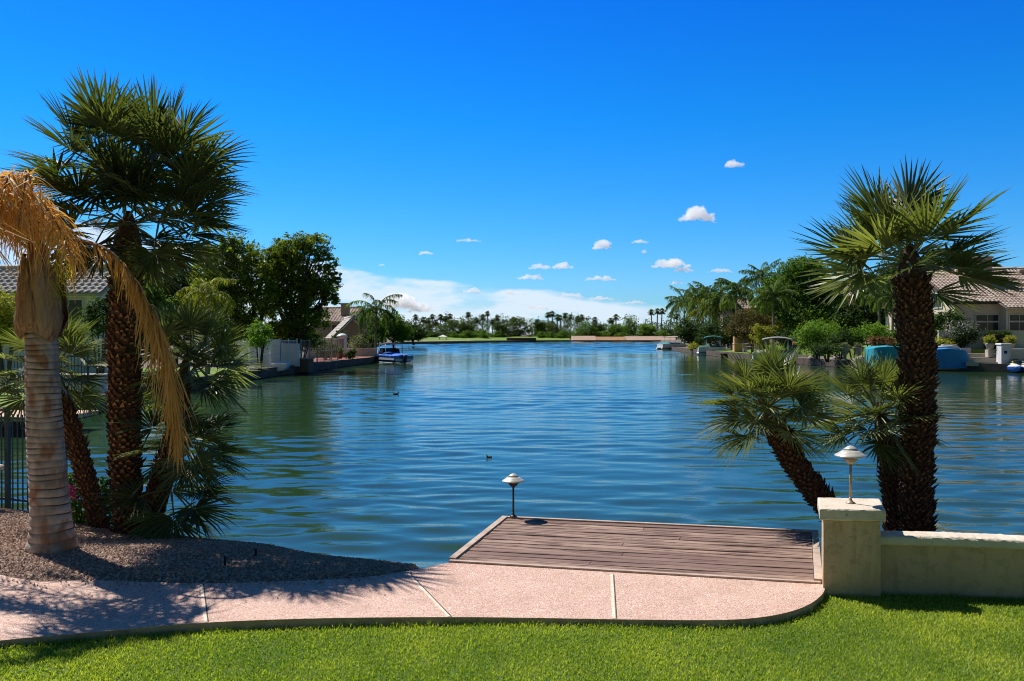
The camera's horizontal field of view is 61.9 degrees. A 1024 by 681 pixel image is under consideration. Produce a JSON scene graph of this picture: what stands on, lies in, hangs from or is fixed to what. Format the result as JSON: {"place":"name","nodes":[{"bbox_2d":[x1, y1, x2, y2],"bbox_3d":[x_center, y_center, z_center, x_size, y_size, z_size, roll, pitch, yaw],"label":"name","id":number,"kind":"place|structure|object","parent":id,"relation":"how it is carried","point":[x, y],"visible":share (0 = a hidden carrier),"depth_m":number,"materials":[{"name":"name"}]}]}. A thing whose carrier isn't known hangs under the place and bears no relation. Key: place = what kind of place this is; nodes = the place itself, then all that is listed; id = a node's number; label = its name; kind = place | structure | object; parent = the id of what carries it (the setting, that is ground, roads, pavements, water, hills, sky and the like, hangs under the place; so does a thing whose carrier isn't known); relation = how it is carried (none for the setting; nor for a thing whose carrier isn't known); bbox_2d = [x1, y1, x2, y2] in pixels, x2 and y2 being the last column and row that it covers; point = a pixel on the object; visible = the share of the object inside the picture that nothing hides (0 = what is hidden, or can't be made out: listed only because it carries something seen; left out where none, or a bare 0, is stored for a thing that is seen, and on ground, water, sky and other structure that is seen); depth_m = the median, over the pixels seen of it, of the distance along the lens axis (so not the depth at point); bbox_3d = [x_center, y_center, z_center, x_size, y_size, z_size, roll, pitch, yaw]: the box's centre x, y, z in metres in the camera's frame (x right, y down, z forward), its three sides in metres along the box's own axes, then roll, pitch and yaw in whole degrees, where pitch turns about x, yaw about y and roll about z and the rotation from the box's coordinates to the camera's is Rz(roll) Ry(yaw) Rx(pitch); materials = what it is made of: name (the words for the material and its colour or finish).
{"place":"outdoors","nodes":[
{"label":"outdoors","id":0,"kind":"place"},
{"bbox_2d":[0,508,419,600],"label":"gravel bed","id":1,"kind":"object","parent":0,"point":[130,579],"visible":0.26,"depth_m":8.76,"materials":[{"name":"gravel"}]},
{"bbox_2d":[0,407,67,510],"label":"iron fence","id":2,"kind":"object","parent":1,"relation":"on","point":[7,498],"visible":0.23,"depth_m":13.33,"materials":[{"name":"metal"}]},
{"bbox_2d":[0,299,110,528],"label":"fan palm","id":3,"kind":"object","parent":1,"relation":"on","point":[79,457],"visible":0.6,"depth_m":11.70,"materials":[{"name":"green plant"}]},
{"bbox_2d":[68,472,112,526],"bbox_3d":[-5.829,2.300,11.943,1.047,0.960,0.669,0,0,0],"label":"flowering shrub","id":4,"kind":"object","parent":1,"relation":"on","point":[76,510],"visible":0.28,"depth_m":11.86,"materials":[{"name":"green plant"}]},
{"bbox_2d":[0,165,213,554],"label":"queen palm","id":5,"kind":"object","parent":1,"relation":"on","point":[41,317],"visible":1,"depth_m":9.55,"materials":[{"name":"brown plant"}]},
{"bbox_2d":[1,64,261,534],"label":"fan palm","id":6,"kind":"object","parent":1,"relation":"on","point":[123,175],"visible":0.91,"depth_m":11.03,"materials":[{"name":"green plant"}]},
{"bbox_2d":[83,397,260,540],"bbox_3d":[-4.371,1.811,11.325,2.086,2.253,2.235,0,0,0],"label":"fan palm","id":7,"kind":"object","parent":1,"relation":"on","point":[155,521],"visible":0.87,"depth_m":11.03,"materials":[{"name":"green plant"}]},
{"bbox_2d":[120,295,274,497],"bbox_3d":[-4.362,1.082,11.815,1.981,3.435,1.985,0,1,-22],"label":"fan palm","id":8,"kind":"object","parent":1,"relation":"on","point":[192,327],"visible":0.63,"depth_m":11.55,"materials":[{"name":"green plant"}]},
{"bbox_2d":[0,563,824,640],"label":"path","id":9,"kind":"structure","parent":0,"point":[454,590],"depth_m":7.85,"materials":[{"name":"concrete"}]},
{"bbox_2d":[200,572,615,621],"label":"path joints","id":10,"kind":"object","parent":9,"relation":"on","point":[424,591],"visible":1,"depth_m":7.87,"materials":[{"name":"concrete"}]},
{"bbox_2d":[0,591,824,647],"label":"path edge","id":11,"kind":"object","parent":9,"relation":"attached to","point":[250,625],"visible":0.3,"depth_m":7.32,"materials":[{"name":"concrete"}]},
{"bbox_2d":[404,336,568,340],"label":"lawn","id":12,"kind":"structure","parent":0,"point":[463,339],"depth_m":301.05,"materials":[{"name":"plant"}]},
{"bbox_2d":[433,320,461,336],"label":"broadleaf tree","id":13,"kind":"object","parent":12,"relation":"on","point":[448,327],"visible":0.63,"depth_m":316.44,"materials":[{"name":"green plant"}]},
{"bbox_2d":[141,334,867,367],"bbox_3d":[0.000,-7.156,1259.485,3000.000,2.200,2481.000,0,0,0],"label":"bank","id":14,"kind":"structure","parent":0,"point":[570,340],"depth_m":261.85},
{"bbox_2d":[0,368,252,407],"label":"bank lawn","id":15,"kind":"structure","parent":14,"relation":"on","point":[213,371],"depth_m":48.27,"materials":[{"name":"plant"}]},
{"bbox_2d":[0,286,16,380],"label":"shrub","id":16,"kind":"object","parent":15,"relation":"on","point":[7,309],"visible":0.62,"depth_m":36.75,"materials":[{"name":"green plant"}]},
{"bbox_2d":[0,353,88,394],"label":"iron fence","id":17,"kind":"object","parent":15,"relation":"on","point":[61,365],"visible":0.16,"depth_m":32.89,"materials":[{"name":"metal"}]},
{"bbox_2d":[0,265,110,374],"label":"house","id":18,"kind":"structure","parent":15,"relation":"on","point":[84,290],"depth_m":48.51,"materials":[{"name":"tile"}]},
{"bbox_2d":[68,299,83,321],"bbox_3d":[-24.929,-1.712,48.457,1.240,1.340,0.100,0,0,0],"label":"window","id":19,"kind":"structure","parent":18,"relation":"in","point":[73,303],"depth_m":48.48,"materials":[{"name":"grey glass"}]},
{"bbox_2d":[62,374,107,393],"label":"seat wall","id":20,"kind":"structure","parent":15,"relation":"on","point":[103,384],"depth_m":33.77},
{"bbox_2d":[74,294,109,373],"bbox_3d":[-20.746,-0.125,42.994,2.253,4.632,2.368,0,1,31],"label":"broadleaf tree","id":21,"kind":"object","parent":15,"relation":"on","point":[93,310],"visible":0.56,"depth_m":42.72,"materials":[{"name":"green plant"}]},
{"bbox_2d":[100,276,176,345],"bbox_3d":[-20.041,-0.767,46.066,4.298,5.963,2.498,0,0,0],"label":"broadleaf tree","id":22,"kind":"object","parent":15,"relation":"on","point":[156,298],"visible":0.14,"depth_m":45.66,"materials":[{"name":"green plant"}]},
{"bbox_2d":[174,277,236,373],"bbox_3d":[-17.899,-0.784,50.104,3.420,6.016,3.664,0,0,0],"label":"queen palm","id":23,"kind":"object","parent":15,"relation":"on","point":[207,296],"visible":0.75,"depth_m":49.72,"materials":[{"name":"green plant"}]},
{"bbox_2d":[154,265,220,363],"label":"broadleaf tree","id":24,"kind":"object","parent":14,"relation":"on","point":[180,283],"visible":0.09,"depth_m":67.08,"materials":[{"name":"green plant"}]},
{"bbox_2d":[175,231,286,348],"bbox_3d":[-21.731,-3.196,64.773,8.486,10.644,7.103,0,0,0],"label":"broadleaf tree","id":25,"kind":"object","parent":14,"relation":"on","point":[245,291],"visible":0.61,"depth_m":64.52,"materials":[{"name":"green plant"}]},
{"bbox_2d":[242,318,276,372],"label":"broadleaf tree","id":26,"kind":"object","parent":14,"relation":"on","point":[265,333],"visible":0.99,"depth_m":54.35,"materials":[{"name":"green plant"}]},
{"bbox_2d":[240,339,299,365],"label":"privacy wall","id":27,"kind":"structure","parent":14,"relation":"on","point":[290,352],"depth_m":62.96,"materials":[{"name":"paint"}]},
{"bbox_2d":[246,338,297,368],"bbox_3d":[-16.842,0.907,60.459,0.120,2.058,10.228,0,0,4],"label":"fence","id":28,"kind":"object","parent":14,"relation":"on","point":[268,352],"visible":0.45,"depth_m":58.88,"materials":[{"name":"metal"}]},
{"bbox_2d":[270,360,289,370],"bbox_3d":[-16.470,1.808,61.018,1.100,0.688,2.800,0,0,-5],"label":"rowing boat","id":29,"kind":"object","parent":14,"relation":"on","point":[282,365],"visible":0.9,"depth_m":59.67,"materials":[{"name":"white paint"}]},
{"bbox_2d":[267,230,343,350],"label":"broadleaf tree","id":30,"kind":"object","parent":14,"relation":"on","point":[307,285],"visible":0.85,"depth_m":67.36,"materials":[{"name":"green plant"}]},
{"bbox_2d":[297,358,314,372],"bbox_3d":[-15.857,1.862,64.218,1.620,1.085,1.720,0,0,0],"label":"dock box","id":31,"kind":"object","parent":14,"relation":"on","point":[306,365],"visible":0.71,"depth_m":63.42,"materials":[{"name":"plastic"}]},
{"bbox_2d":[308,337,342,359],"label":"shrub","id":32,"kind":"object","parent":14,"relation":"on","point":[329,348],"visible":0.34,"depth_m":75.77,"materials":[{"name":"green plant"}]},
{"bbox_2d":[312,303,363,337],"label":"house","id":33,"kind":"structure","parent":14,"relation":"on","point":[339,314],"depth_m":119.81,"materials":[{"name":"tile"}]},
{"bbox_2d":[308,356,371,362],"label":"brick terrace","id":34,"kind":"structure","parent":14,"relation":"on","point":[315,359],"depth_m":79.75,"materials":[{"name":"brick"}]},
{"bbox_2d":[281,325,327,356],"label":"broadleaf tree","id":35,"kind":"object","parent":34,"relation":"on","point":[317,335],"visible":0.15,"depth_m":69.65,"materials":[{"name":"green plant"}]},
{"bbox_2d":[300,338,337,361],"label":"fence","id":36,"kind":"object","parent":34,"relation":"on","point":[324,350],"visible":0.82,"depth_m":71.00,"materials":[{"name":"metal"}]},
{"bbox_2d":[347,333,371,347],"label":"shrub","id":37,"kind":"object","parent":34,"relation":"on","point":[355,340],"visible":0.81,"depth_m":87.91,"materials":[{"name":"green plant"}]},
{"bbox_2d":[347,348,376,356],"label":"wall","id":38,"kind":"structure","parent":34,"relation":"on","point":[367,352],"depth_m":87.27,"materials":[{"name":"stone"}]},
{"bbox_2d":[325,315,372,347],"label":"house","id":39,"kind":"structure","parent":14,"relation":"on","point":[349,325],"depth_m":97.24,"materials":[{"name":"tile"}]},
{"bbox_2d":[348,306,381,331],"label":"queen palm","id":40,"kind":"object","parent":14,"relation":"on","point":[353,313],"visible":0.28,"depth_m":109.91,"materials":[{"name":"green plant"}]},
{"bbox_2d":[345,293,402,347],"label":"queen palm","id":41,"kind":"object","parent":14,"relation":"on","point":[375,309],"visible":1,"depth_m":91.83,"materials":[{"name":"green plant"}]},
{"bbox_2d":[366,311,417,347],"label":"broadleaf tree","id":42,"kind":"object","parent":14,"relation":"on","point":[401,331],"visible":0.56,"depth_m":117.18,"materials":[{"name":"green plant"}]},
{"bbox_2d":[405,322,427,344],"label":"broadleaf tree","id":43,"kind":"object","parent":14,"relation":"on","point":[418,336],"visible":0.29,"depth_m":189.41,"materials":[{"name":"green plant"}]},
{"bbox_2d":[0,347,1023,428],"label":"seawall","id":44,"kind":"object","parent":14,"relation":"on","point":[292,369],"visible":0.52,"depth_m":69.16,"materials":[{"name":"concrete"}]},
{"bbox_2d":[233,311,790,337],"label":"treeline","id":45,"kind":"object","parent":14,"relation":"on","point":[472,323],"visible":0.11,"depth_m":349.89,"materials":[{"name":"plant"}]},
{"bbox_2d":[501,317,532,335],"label":"broadleaf tree","id":46,"kind":"object","parent":14,"relation":"on","point":[517,323],"visible":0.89,"depth_m":318.03,"materials":[{"name":"green plant"}]},
{"bbox_2d":[620,316,637,335],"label":"broadleaf tree","id":47,"kind":"object","parent":14,"relation":"on","point":[628,327],"visible":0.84,"depth_m":318.04,"materials":[{"name":"green plant"}]},
{"bbox_2d":[636,323,657,335],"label":"broadleaf tree","id":48,"kind":"object","parent":14,"relation":"on","point":[650,329],"visible":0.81,"depth_m":313.91,"materials":[{"name":"green plant"}]},
{"bbox_2d":[625,336,674,339],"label":"retaining wall","id":49,"kind":"structure","parent":14,"relation":"on","point":[646,338],"depth_m":298.82,"materials":[{"name":"concrete"}]},
{"bbox_2d":[664,285,698,343],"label":"queen palm","id":50,"kind":"object","parent":14,"relation":"on","point":[674,300],"visible":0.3,"depth_m":159.84,"materials":[{"name":"green plant"}]},
{"bbox_2d":[674,316,704,345],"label":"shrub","id":51,"kind":"object","parent":14,"relation":"on","point":[684,330],"visible":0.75,"depth_m":139.31,"materials":[{"name":"green plant"}]},
{"bbox_2d":[673,283,711,322],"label":"queen palm","id":52,"kind":"object","parent":14,"relation":"on","point":[680,303],"visible":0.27,"depth_m":151.97,"materials":[{"name":"green plant"}]},
{"bbox_2d":[686,296,717,344],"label":"queen palm","id":53,"kind":"object","parent":14,"relation":"on","point":[694,312],"visible":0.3,"depth_m":147.54,"materials":[{"name":"green plant"}]},
{"bbox_2d":[683,281,731,343],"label":"queen palm","id":54,"kind":"object","parent":14,"relation":"on","point":[716,287],"visible":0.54,"depth_m":141.78,"materials":[{"name":"green plant"}]},
{"bbox_2d":[701,287,745,345],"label":"queen palm","id":55,"kind":"object","parent":14,"relation":"on","point":[711,307],"visible":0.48,"depth_m":136.01,"materials":[{"name":"green plant"}]},
{"bbox_2d":[713,298,769,347],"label":"house","id":56,"kind":"structure","parent":14,"relation":"on","point":[729,313],"depth_m":138.40,"materials":[{"name":"tile"}]},
{"bbox_2d":[749,323,781,348],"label":"shrub","id":57,"kind":"object","parent":14,"relation":"on","point":[762,330],"visible":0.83,"depth_m":92.62,"materials":[{"name":"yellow plant"}]},
{"bbox_2d":[745,275,799,349],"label":"queen palm","id":58,"kind":"object","parent":14,"relation":"on","point":[772,296],"visible":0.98,"depth_m":94.66,"materials":[{"name":"green plant"}]},
{"bbox_2d":[771,328,799,350],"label":"shrub","id":59,"kind":"object","parent":14,"relation":"on","point":[786,333],"visible":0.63,"depth_m":91.40,"materials":[{"name":"green plant"}]},
{"bbox_2d":[789,317,846,358],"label":"shrub","id":60,"kind":"object","parent":14,"relation":"on","point":[806,336],"visible":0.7,"depth_m":79.27,"materials":[{"name":"green plant"}]},
{"bbox_2d":[805,341,848,361],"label":"shrub","id":61,"kind":"object","parent":14,"relation":"on","point":[827,349],"visible":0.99,"depth_m":74.57,"materials":[{"name":"green plant"}]},
{"bbox_2d":[823,328,853,359],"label":"shrub","id":62,"kind":"object","parent":14,"relation":"on","point":[842,336],"visible":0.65,"depth_m":75.72,"materials":[{"name":"green plant"}]},
{"bbox_2d":[845,326,870,359],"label":"shrub","id":63,"kind":"object","parent":14,"relation":"on","point":[859,337],"visible":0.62,"depth_m":76.61,"materials":[{"name":"green plant"}]},
{"bbox_2d":[829,260,897,335],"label":"broadleaf tree","id":64,"kind":"object","parent":14,"relation":"on","point":[851,318],"visible":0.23,"depth_m":95.42,"materials":[{"name":"green plant"}]},
{"bbox_2d":[857,321,889,346],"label":"shrub","id":65,"kind":"object","parent":14,"relation":"on","point":[877,327],"visible":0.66,"depth_m":77.52,"materials":[{"name":"green plant"}]},
{"bbox_2d":[854,275,892,321],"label":"queen palm","id":66,"kind":"object","parent":14,"relation":"on","point":[870,302],"visible":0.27,"depth_m":87.86,"materials":[{"name":"green plant"}]},
{"bbox_2d":[866,336,897,345],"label":"shrub","id":67,"kind":"object","parent":14,"relation":"on","point":[880,341],"visible":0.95,"depth_m":72.43,"materials":[{"name":"brown plant"}]},
{"bbox_2d":[769,343,995,357],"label":"garden terrace","id":68,"kind":"structure","parent":14,"relation":"on","point":[865,345],"depth_m":90.54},
{"bbox_2d":[864,282,895,336],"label":"queen palm","id":69,"kind":"object","parent":68,"relation":"on","point":[891,305],"visible":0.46,"depth_m":83.58,"materials":[{"name":"green plant"}]},
{"bbox_2d":[880,253,1023,332],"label":"house","id":70,"kind":"structure","parent":68,"relation":"on","point":[1002,312],"depth_m":73.08,"materials":[{"name":"tile"}]},
{"bbox_2d":[975,314,999,329],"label":"window","id":71,"kind":"structure","parent":70,"relation":"in","point":[991,321],"depth_m":73.07,"materials":[{"name":"grey glass"}]},
{"bbox_2d":[1008,314,1023,329],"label":"window","id":72,"kind":"structure","parent":70,"relation":"in","point":[1015,321],"depth_m":72.10,"materials":[{"name":"grey glass"}]},
{"bbox_2d":[934,309,969,329],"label":"shrub","id":73,"kind":"object","parent":68,"relation":"on","point":[950,315],"visible":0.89,"depth_m":72.24,"materials":[{"name":"green plant"}]},
{"bbox_2d":[941,319,986,347],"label":"shrub","id":74,"kind":"object","parent":68,"relation":"on","point":[969,333],"visible":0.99,"depth_m":70.31,"materials":[{"name":"green plant"}]},
{"bbox_2d":[937,330,1023,348],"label":"boundary wall","id":75,"kind":"structure","parent":68,"relation":"on","point":[1017,334],"depth_m":70.96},
{"bbox_2d":[982,329,1013,348],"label":"clipped shrub","id":76,"kind":"object","parent":68,"relation":"on","point":[1000,335],"visible":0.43,"depth_m":69.98,"materials":[{"name":"green plant"}]},
{"bbox_2d":[0,341,1023,575],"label":"lake water","id":77,"kind":"structure","parent":0,"point":[359,461],"depth_m":21.48,"materials":[{"name":"blue liquid"}]},
{"bbox_2d":[0,410,97,435],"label":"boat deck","id":78,"kind":"object","parent":77,"relation":"in","point":[19,428],"visible":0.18,"depth_m":25.03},
{"bbox_2d":[376,343,412,362],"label":"motor boat","id":79,"kind":"object","parent":77,"relation":"on","point":[385,354],"visible":0.98,"depth_m":85.72,"materials":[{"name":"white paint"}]},
{"bbox_2d":[449,516,821,583],"bbox_3d":[1.534,3.450,9.820,4.067,2.233,2.266,0,0,12],"label":"dock","id":80,"kind":"object","parent":77,"relation":"in","point":[744,553],"visible":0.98,"depth_m":9.64,"materials":[{"name":"brown wood"}]},
{"bbox_2d":[502,473,524,516],"bbox_3d":[0.017,2.036,11.246,0.304,0.571,0.304,0,0,0],"label":"path light","id":81,"kind":"object","parent":80,"relation":"on","point":[512,480],"visible":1,"depth_m":11.20,"materials":[{"name":"white metal"}]},
{"bbox_2d":[656,336,685,349],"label":"pontoon boat","id":82,"kind":"object","parent":77,"relation":"on","point":[666,346],"visible":0.74,"depth_m":151.08,"materials":[{"name":"metal"}]},
{"bbox_2d":[697,336,725,354],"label":"pontoon boat","id":83,"kind":"object","parent":77,"relation":"on","point":[702,349],"visible":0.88,"depth_m":117.10,"materials":[{"name":"metal"}]},
{"bbox_2d":[753,336,797,363],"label":"pontoon boat","id":84,"kind":"object","parent":77,"relation":"on","point":[788,357],"visible":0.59,"depth_m":83.51,"materials":[{"name":"metal"}]},
{"bbox_2d":[865,345,899,368],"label":"covered boat","id":85,"kind":"object","parent":77,"relation":"on","point":[884,350],"visible":0.33,"depth_m":68.89,"materials":[{"name":"teal fabric"}]},
{"bbox_2d":[936,344,968,369],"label":"covered boat","id":86,"kind":"object","parent":77,"relation":"on","point":[953,359],"visible":0.66,"depth_m":67.49,"materials":[{"name":"blue fabric"}]},
{"bbox_2d":[0,591,1023,680],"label":"lawn","id":87,"kind":"structure","parent":0,"point":[494,661],"depth_m":6.72,"materials":[{"name":"plant"}]},
{"bbox_2d":[0,0,1023,333],"label":"sky","id":88,"kind":"structure","parent":0,"point":[528,159],"materials":[{"name":"blue"}]},
{"bbox_2d":[721,349,765,353],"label":"bank lawn","id":89,"kind":"structure","parent":0,"point":[730,350],"depth_m":110.80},
{"bbox_2d":[691,314,741,349],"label":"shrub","id":90,"kind":"object","parent":89,"relation":"on","point":[710,329],"visible":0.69,"depth_m":123.60,"materials":[{"name":"green plant"}]},
{"bbox_2d":[714,275,755,318],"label":"queen palm","id":91,"kind":"object","parent":89,"relation":"on","point":[736,288],"visible":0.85,"depth_m":119.44,"materials":[{"name":"green plant"}]},
{"bbox_2d":[722,307,784,353],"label":"olive tree","id":92,"kind":"object","parent":89,"relation":"on","point":[741,330],"visible":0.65,"depth_m":99.08,"materials":[{"name":"green plant"}]},
{"bbox_2d":[737,258,783,299],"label":"queen palm","id":93,"kind":"object","parent":89,"relation":"on","point":[762,272],"visible":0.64,"depth_m":107.61,"materials":[{"name":"green plant"}]},
{"bbox_2d":[748,252,850,334],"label":"broadleaf tree","id":94,"kind":"object","parent":89,"relation":"on","point":[805,308],"visible":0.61,"depth_m":102.15,"materials":[{"name":"green plant"}]},
{"bbox_2d":[965,353,997,365],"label":"garden steps","id":95,"kind":"structure","parent":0,"point":[975,359],"depth_m":67.25,"materials":[{"name":"concrete"}]},
{"bbox_2d":[980,334,997,356],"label":"potted plant","id":96,"kind":"object","parent":95,"relation":"on","point":[989,341],"visible":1,"depth_m":67.07,"materials":[{"name":"green plant"}]},
{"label":"ground","id":97,"kind":"structure","parent":0,"visible":0},
{"bbox_2d":[693,337,853,521],"bbox_3d":[3.298,1.341,10.918,1.964,2.802,2.116,0,1,45],"label":"fan palm","id":98,"kind":"object","parent":97,"relation":"on","point":[773,376],"visible":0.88,"depth_m":10.78,"materials":[{"name":"green plant"}]},
{"bbox_2d":[817,497,885,597],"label":"wall pillar","id":99,"kind":"structure","parent":97,"relation":"on","point":[851,549],"depth_m":8.17,"materials":[{"name":"paint"}]},
{"bbox_2d":[834,445,866,503],"bbox_3d":[3.345,1.323,8.431,0.304,0.571,0.304,0,0,0],"label":"path light","id":100,"kind":"object","parent":99,"relation":"on","point":[850,455],"visible":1,"depth_m":8.39,"materials":[{"name":"paint"}]},
{"bbox_2d":[804,349,956,530],"bbox_3d":[4.794,1.346,11.230,1.956,2.569,1.963,0,0,0],"label":"fan palm","id":101,"kind":"object","parent":97,"relation":"on","point":[877,380],"visible":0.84,"depth_m":11.07,"materials":[{"name":"green plant"}]},
{"bbox_2d":[789,154,1023,531],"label":"fan palm","id":102,"kind":"object","parent":97,"relation":"on","point":[907,216],"visible":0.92,"depth_m":10.73,"materials":[{"name":"green plant"}]},
{"bbox_2d":[881,531,1023,599],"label":"garden wall","id":103,"kind":"structure","parent":97,"relation":"on","point":[953,563],"depth_m":8.18,"materials":[{"name":"paint"}]},
{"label":"boat landing","id":104,"kind":"structure","parent":0,"visible":0},
{"bbox_2d":[995,343,1011,363],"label":"landing pillar","id":105,"kind":"structure","parent":104,"relation":"on","point":[1003,353],"depth_m":65.95,"materials":[{"name":"white paint"}]},
{"bbox_2d":[1011,349,1023,363],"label":"landing wall","id":106,"kind":"structure","parent":104,"relation":"on","point":[1017,354],"depth_m":65.89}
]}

